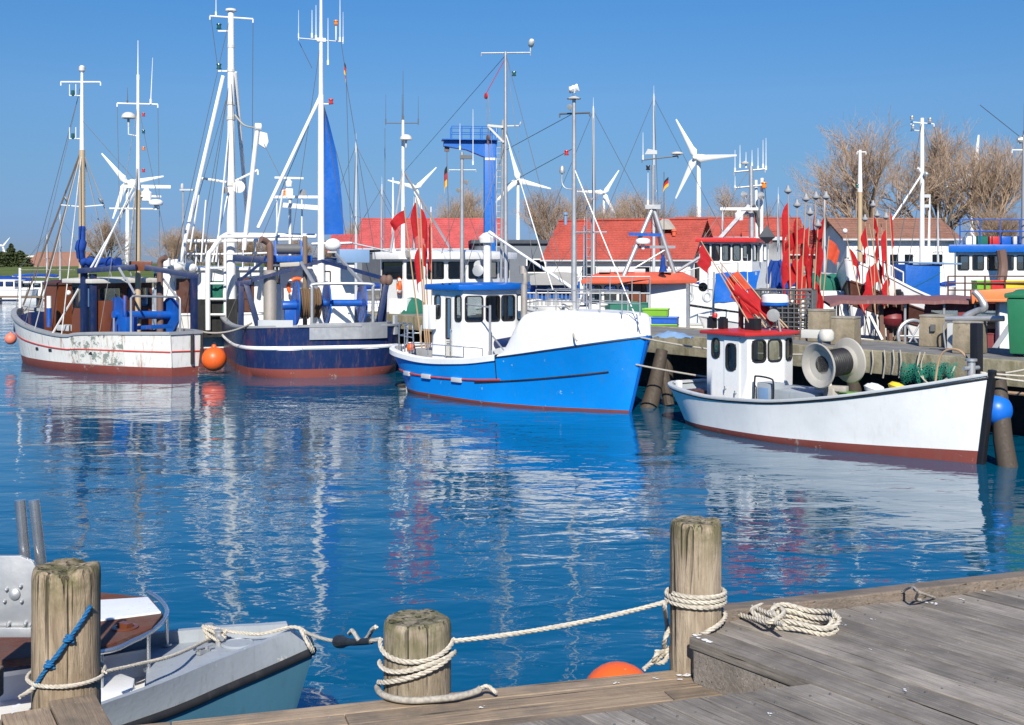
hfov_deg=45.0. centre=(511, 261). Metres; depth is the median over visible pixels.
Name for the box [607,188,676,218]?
bare tree
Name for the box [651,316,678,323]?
fish crate
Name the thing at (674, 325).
fish crate
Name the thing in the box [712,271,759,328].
blue tarpaulin
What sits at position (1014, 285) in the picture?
fish crate
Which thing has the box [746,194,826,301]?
sailing yacht
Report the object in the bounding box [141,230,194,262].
bare tree
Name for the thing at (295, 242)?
bare tree
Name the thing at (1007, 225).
bare tree
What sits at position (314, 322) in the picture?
fishing cutter
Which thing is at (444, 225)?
long shed
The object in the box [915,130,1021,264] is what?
bare tree
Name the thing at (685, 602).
mooring rope
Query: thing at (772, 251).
flat roofed shed
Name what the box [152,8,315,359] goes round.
fishing cutter
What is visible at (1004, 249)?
fishing boat
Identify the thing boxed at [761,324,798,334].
fish crate
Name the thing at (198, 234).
bare tree
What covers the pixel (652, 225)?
sailing yacht
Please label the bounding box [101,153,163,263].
wind turbine
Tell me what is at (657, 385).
fender pile
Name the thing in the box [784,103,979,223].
bare tree
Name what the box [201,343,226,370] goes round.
orange fender
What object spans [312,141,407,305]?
sailing yacht
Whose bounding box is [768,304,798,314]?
fish crate
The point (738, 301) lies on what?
marker pole
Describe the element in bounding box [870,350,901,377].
hanging rope
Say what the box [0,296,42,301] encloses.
floating pontoon
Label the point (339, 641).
spring line
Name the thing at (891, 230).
marker pole
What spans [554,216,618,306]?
sailing yacht
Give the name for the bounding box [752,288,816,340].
wire cage
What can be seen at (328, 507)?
harbour water
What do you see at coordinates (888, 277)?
marker pole
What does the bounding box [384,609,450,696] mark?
mooring post
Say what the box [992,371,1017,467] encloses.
fender pile
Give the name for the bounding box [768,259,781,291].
oilskin jacket
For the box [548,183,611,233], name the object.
bare tree
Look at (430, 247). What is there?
marker pole
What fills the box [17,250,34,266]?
evergreen bush
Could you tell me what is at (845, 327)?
bollard block
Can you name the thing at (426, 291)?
marker pole
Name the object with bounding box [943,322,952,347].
steel cabinet
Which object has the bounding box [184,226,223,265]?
bare tree
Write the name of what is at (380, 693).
rope end
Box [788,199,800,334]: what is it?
marker pole
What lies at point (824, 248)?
sailing yacht
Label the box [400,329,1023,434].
jetty wall
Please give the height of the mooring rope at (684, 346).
1.162 m
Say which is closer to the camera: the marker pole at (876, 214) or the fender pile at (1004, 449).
the fender pile at (1004, 449)
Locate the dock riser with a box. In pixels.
[694,650,788,694]
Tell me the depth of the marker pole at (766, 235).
30.18 m
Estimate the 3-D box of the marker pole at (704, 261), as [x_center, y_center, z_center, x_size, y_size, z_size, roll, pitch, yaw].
[4.297,0.449,24.989,1.111,1.762,0.222,0,0,9]
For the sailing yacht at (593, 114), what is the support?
on the harbour water
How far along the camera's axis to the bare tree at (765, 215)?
159.77 m
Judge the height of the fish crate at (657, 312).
0.246 m
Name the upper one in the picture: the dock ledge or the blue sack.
the blue sack
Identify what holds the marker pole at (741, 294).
in the fishing boat at (744, 392)
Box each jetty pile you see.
[667,354,672,380]
[847,378,861,391]
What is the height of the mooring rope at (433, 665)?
0.160 m
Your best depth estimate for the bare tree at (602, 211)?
178.87 m
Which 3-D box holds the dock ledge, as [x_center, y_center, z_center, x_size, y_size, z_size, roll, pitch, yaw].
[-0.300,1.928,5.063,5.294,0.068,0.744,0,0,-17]
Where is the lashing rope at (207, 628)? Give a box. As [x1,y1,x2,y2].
[105,624,314,673]
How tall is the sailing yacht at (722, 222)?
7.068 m
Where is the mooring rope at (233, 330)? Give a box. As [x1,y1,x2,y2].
[203,322,252,333]
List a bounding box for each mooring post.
[31,557,100,709]
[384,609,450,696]
[670,515,721,675]
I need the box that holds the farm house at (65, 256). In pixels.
[29,252,94,266]
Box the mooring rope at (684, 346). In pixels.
[636,337,802,377]
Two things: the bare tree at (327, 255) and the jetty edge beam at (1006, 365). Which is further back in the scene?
the bare tree at (327, 255)
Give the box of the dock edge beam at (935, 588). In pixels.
[721,571,1023,622]
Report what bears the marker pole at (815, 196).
in the wire cage
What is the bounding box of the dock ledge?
[142,670,722,724]
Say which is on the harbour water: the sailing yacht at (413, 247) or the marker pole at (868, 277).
the sailing yacht at (413, 247)
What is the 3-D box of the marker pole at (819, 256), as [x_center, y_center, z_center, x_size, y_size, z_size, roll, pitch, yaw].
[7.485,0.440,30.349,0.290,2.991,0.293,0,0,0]
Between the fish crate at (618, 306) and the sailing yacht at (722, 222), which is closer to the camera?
the fish crate at (618, 306)
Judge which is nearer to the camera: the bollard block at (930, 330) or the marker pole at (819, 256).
the bollard block at (930, 330)
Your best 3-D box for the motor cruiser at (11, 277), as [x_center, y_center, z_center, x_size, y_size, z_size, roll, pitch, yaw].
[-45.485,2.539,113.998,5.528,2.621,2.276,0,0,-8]
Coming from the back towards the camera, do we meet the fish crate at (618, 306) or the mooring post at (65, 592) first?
the fish crate at (618, 306)
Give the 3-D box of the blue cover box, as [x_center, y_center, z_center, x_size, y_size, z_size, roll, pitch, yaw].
[12.820,0.525,38.384,1.763,1.090,1.300,0,0,-7]
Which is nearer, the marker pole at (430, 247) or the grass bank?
the marker pole at (430, 247)
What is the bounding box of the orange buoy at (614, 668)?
[587,661,642,678]
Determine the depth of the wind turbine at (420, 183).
898.00 m
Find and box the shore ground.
[35,262,1022,301]
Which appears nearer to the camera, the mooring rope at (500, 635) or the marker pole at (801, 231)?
the mooring rope at (500, 635)
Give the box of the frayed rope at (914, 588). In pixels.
[900,586,935,600]
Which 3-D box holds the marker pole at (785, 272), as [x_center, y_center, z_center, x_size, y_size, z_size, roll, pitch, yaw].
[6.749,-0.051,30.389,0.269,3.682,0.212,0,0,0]
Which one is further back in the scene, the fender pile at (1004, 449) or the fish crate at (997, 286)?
the fish crate at (997, 286)
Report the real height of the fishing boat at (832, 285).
3.850 m
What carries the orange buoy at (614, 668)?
on the harbour water
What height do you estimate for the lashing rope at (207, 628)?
0.279 m
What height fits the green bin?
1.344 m
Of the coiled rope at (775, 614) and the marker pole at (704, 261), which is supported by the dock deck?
the coiled rope at (775, 614)
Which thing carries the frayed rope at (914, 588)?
attached to the dock edge beam at (935, 588)
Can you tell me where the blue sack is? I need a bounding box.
[652,331,693,338]
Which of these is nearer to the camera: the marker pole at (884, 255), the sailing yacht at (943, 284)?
the marker pole at (884, 255)
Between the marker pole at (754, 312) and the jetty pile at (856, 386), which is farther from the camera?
the jetty pile at (856, 386)
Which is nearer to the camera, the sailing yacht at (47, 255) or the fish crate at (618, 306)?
the fish crate at (618, 306)
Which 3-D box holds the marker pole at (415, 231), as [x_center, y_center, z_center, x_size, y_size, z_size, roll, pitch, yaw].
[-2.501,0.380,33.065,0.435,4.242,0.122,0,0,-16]
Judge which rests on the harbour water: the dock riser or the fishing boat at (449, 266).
the fishing boat at (449, 266)
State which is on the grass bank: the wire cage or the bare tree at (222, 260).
the bare tree at (222, 260)
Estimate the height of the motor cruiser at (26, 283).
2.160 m
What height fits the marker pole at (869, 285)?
4.045 m
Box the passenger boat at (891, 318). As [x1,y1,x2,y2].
[809,288,1023,348]
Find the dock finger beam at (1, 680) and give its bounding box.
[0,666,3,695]
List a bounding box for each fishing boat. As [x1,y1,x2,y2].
[354,112,583,313]
[389,39,651,411]
[527,149,798,328]
[667,254,996,464]
[697,262,848,328]
[892,105,1023,295]
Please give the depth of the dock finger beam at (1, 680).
5.53 m
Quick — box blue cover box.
[891,261,961,295]
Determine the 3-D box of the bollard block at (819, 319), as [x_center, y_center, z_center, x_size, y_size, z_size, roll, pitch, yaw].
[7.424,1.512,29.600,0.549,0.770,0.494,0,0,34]
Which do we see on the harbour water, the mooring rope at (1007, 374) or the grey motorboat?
the grey motorboat
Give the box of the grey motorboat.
[0,499,316,724]
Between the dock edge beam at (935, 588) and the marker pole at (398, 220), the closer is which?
the dock edge beam at (935, 588)
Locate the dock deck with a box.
[512,587,1023,724]
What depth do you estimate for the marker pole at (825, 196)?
30.47 m
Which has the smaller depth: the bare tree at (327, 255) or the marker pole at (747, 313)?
the marker pole at (747, 313)
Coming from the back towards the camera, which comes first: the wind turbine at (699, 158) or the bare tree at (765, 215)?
the wind turbine at (699, 158)
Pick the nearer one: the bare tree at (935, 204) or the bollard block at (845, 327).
the bollard block at (845, 327)
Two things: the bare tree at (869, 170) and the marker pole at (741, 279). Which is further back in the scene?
the bare tree at (869, 170)
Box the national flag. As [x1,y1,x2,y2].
[663,178,667,191]
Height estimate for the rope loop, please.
0.066 m
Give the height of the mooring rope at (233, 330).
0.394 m
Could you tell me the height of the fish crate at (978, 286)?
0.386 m
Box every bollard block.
[808,309,835,341]
[831,316,860,344]
[919,314,954,346]
[945,289,1004,353]
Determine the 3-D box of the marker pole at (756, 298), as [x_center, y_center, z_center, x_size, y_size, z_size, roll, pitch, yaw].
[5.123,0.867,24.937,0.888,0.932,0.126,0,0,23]
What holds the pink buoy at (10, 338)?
hanging from the fishing cutter at (80, 323)
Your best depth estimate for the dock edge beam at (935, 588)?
6.20 m
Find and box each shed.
[327,234,383,281]
[357,218,503,282]
[468,240,548,282]
[540,212,718,291]
[675,217,805,236]
[716,237,785,286]
[740,230,816,275]
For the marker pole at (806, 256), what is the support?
in the wire cage
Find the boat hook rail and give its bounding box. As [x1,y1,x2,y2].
[1008,391,1023,395]
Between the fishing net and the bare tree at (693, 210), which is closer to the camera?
the fishing net
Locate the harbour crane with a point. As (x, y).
(478, 147)
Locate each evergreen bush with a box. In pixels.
[0,243,26,266]
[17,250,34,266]
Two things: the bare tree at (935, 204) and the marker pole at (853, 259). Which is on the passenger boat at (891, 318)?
the marker pole at (853, 259)
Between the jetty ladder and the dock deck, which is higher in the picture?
the jetty ladder
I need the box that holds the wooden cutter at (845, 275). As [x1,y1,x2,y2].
[836,150,994,337]
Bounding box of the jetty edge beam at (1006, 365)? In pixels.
[367,312,1023,387]
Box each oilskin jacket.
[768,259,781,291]
[776,263,790,292]
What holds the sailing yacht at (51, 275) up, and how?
on the harbour water
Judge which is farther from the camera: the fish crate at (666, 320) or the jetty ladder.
the jetty ladder
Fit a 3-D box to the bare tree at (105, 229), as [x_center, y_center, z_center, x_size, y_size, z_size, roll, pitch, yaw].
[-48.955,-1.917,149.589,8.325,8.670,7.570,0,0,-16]
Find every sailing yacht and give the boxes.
[8,215,75,286]
[12,236,76,284]
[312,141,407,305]
[346,186,411,302]
[367,203,442,291]
[528,102,676,308]
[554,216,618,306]
[578,94,736,284]
[684,205,745,283]
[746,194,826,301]
[777,192,855,292]
[911,212,957,294]
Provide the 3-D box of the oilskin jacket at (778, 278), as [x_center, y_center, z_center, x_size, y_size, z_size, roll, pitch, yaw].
[7.495,0.457,33.809,0.575,0.848,0.128,0,0,0]
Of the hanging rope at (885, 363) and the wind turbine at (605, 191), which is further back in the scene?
the wind turbine at (605, 191)
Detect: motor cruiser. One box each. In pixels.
[0,275,33,285]
[0,279,38,300]
[7,281,46,299]
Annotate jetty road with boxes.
[368,311,1023,360]
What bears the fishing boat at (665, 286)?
on the harbour water
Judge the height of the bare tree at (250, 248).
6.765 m
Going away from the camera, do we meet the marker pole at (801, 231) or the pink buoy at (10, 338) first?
the marker pole at (801, 231)
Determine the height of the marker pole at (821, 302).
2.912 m
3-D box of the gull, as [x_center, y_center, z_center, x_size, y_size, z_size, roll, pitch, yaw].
[1.478,-4.096,29.436,0.170,0.316,0.384,0,0,38]
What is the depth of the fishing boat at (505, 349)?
29.32 m
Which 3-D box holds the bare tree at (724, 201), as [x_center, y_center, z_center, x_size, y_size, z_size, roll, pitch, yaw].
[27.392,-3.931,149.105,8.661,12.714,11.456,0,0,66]
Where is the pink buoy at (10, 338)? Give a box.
[4,332,16,344]
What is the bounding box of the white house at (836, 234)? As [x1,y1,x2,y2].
[812,218,962,294]
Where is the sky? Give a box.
[0,0,1023,261]
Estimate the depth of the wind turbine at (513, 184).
847.97 m
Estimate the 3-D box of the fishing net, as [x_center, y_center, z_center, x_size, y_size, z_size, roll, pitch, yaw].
[8.363,2.204,24.861,0.220,0.777,1.304,0,0,-34]
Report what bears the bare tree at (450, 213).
on the shore ground
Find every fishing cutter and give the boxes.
[11,51,203,376]
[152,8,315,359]
[220,0,401,377]
[681,161,803,324]
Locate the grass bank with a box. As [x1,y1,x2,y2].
[0,263,265,280]
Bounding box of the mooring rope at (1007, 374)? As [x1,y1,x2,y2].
[972,369,1023,381]
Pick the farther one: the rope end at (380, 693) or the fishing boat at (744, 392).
the fishing boat at (744, 392)
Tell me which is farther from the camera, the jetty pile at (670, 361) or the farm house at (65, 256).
the farm house at (65, 256)
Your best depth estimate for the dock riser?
5.41 m
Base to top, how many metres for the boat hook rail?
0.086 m
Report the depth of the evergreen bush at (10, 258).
164.62 m
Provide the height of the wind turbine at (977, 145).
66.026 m
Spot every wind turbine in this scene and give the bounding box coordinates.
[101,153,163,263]
[388,167,436,210]
[497,147,550,239]
[577,170,618,215]
[675,119,736,216]
[948,135,1001,235]
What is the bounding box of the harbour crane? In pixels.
[441,126,500,250]
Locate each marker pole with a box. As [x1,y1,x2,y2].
[390,207,422,347]
[410,197,425,347]
[420,200,427,343]
[423,206,429,346]
[429,212,431,304]
[697,241,748,322]
[718,266,753,318]
[720,262,772,327]
[725,278,766,327]
[726,270,784,327]
[730,272,777,327]
[748,289,788,327]
[759,226,774,325]
[781,185,791,304]
[785,193,809,311]
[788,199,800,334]
[795,207,813,328]
[802,223,808,310]
[807,191,819,306]
[814,219,823,308]
[815,191,829,279]
[815,238,823,308]
[822,236,839,299]
[843,229,870,338]
[859,214,878,339]
[865,224,884,307]
[870,200,877,338]
[874,210,882,304]
[881,212,888,305]
[881,225,893,336]
[889,208,896,307]
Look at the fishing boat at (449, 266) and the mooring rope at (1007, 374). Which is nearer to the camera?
the mooring rope at (1007, 374)
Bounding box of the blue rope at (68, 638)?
[33,604,92,688]
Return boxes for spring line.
[305,625,382,647]
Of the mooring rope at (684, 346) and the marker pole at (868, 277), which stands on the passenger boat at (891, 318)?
the marker pole at (868, 277)
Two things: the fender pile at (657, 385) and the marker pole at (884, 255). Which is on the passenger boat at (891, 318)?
the marker pole at (884, 255)
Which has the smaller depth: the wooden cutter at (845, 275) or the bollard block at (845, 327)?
the bollard block at (845, 327)
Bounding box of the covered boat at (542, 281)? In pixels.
[457,272,579,315]
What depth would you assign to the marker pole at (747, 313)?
24.94 m
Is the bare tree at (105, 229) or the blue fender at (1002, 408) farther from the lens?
the bare tree at (105, 229)
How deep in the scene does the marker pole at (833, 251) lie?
30.86 m
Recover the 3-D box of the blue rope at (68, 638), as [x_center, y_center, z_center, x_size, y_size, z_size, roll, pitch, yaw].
[-1.971,1.692,5.410,0.251,0.356,0.085,0,0,-11]
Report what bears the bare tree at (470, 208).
on the shore ground
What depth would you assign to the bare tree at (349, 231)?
202.90 m
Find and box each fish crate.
[605,301,647,312]
[642,308,669,316]
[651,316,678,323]
[651,323,678,326]
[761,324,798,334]
[765,314,798,324]
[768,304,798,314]
[971,280,990,288]
[991,280,1003,288]
[1006,280,1023,287]
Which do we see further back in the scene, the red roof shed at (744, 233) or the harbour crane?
the red roof shed at (744, 233)
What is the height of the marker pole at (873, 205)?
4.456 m
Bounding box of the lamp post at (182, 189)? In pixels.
[180,183,193,261]
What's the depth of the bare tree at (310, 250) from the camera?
196.12 m
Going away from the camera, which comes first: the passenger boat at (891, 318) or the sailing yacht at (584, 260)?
the passenger boat at (891, 318)
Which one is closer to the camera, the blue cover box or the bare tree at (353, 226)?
the blue cover box
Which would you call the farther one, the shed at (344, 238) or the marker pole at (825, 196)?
the shed at (344, 238)
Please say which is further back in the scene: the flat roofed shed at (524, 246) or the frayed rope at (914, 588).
the flat roofed shed at (524, 246)
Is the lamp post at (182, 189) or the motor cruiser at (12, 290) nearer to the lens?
the lamp post at (182, 189)
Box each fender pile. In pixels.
[640,348,673,407]
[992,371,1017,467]
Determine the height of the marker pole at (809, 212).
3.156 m
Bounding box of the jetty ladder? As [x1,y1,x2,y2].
[406,325,421,343]
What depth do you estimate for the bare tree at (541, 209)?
148.43 m
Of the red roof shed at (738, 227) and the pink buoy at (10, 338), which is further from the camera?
the red roof shed at (738, 227)
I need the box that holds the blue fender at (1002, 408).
[991,395,1012,424]
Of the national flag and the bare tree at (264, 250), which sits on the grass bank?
the bare tree at (264, 250)
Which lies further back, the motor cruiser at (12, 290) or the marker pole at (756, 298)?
the motor cruiser at (12, 290)
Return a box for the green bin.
[1004,289,1023,353]
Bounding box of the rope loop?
[17,662,106,698]
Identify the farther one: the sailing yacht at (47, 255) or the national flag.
the sailing yacht at (47, 255)
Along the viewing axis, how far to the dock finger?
5.19 m
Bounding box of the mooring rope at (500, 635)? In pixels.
[378,600,664,664]
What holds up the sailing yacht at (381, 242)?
on the harbour water
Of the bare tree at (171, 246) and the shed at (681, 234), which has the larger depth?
the bare tree at (171, 246)
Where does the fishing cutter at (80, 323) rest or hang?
on the harbour water
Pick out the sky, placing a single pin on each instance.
(753, 81)
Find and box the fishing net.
[900,352,957,385]
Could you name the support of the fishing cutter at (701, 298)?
on the harbour water
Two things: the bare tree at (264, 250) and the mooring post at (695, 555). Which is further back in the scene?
the bare tree at (264, 250)
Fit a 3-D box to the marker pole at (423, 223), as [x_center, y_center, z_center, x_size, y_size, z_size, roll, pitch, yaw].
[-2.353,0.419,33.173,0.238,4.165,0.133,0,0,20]
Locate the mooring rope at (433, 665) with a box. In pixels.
[376,650,456,684]
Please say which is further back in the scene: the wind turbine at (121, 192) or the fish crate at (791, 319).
the wind turbine at (121, 192)
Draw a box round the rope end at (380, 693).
[374,684,497,703]
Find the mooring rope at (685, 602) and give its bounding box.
[642,586,727,670]
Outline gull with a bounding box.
[568,84,579,92]
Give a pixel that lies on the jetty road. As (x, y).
(917, 348)
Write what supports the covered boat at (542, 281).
on the harbour water
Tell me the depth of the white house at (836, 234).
75.11 m
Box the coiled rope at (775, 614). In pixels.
[738,602,841,635]
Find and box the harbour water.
[0,295,1023,708]
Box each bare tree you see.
[73,214,141,264]
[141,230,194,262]
[148,224,212,262]
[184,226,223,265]
[192,243,238,265]
[235,238,264,265]
[253,241,272,266]
[273,239,310,254]
[288,241,317,254]
[312,238,331,257]
[329,227,359,256]
[344,219,359,233]
[426,183,500,217]
[433,191,477,217]
[508,182,583,239]
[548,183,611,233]
[587,199,615,218]
[589,187,647,218]
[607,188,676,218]
[667,200,703,216]
[697,181,764,216]
[754,199,782,216]
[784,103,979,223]
[868,111,1008,229]
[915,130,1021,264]
[957,203,1020,268]
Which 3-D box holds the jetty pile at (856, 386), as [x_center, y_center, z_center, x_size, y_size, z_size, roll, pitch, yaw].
[7.437,3.335,26.857,0.370,1.938,0.370,0,0,19]
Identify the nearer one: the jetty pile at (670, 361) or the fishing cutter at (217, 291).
the jetty pile at (670, 361)
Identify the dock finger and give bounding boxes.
[0,694,111,724]
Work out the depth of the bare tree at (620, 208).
160.23 m
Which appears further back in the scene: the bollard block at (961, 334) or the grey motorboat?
the bollard block at (961, 334)

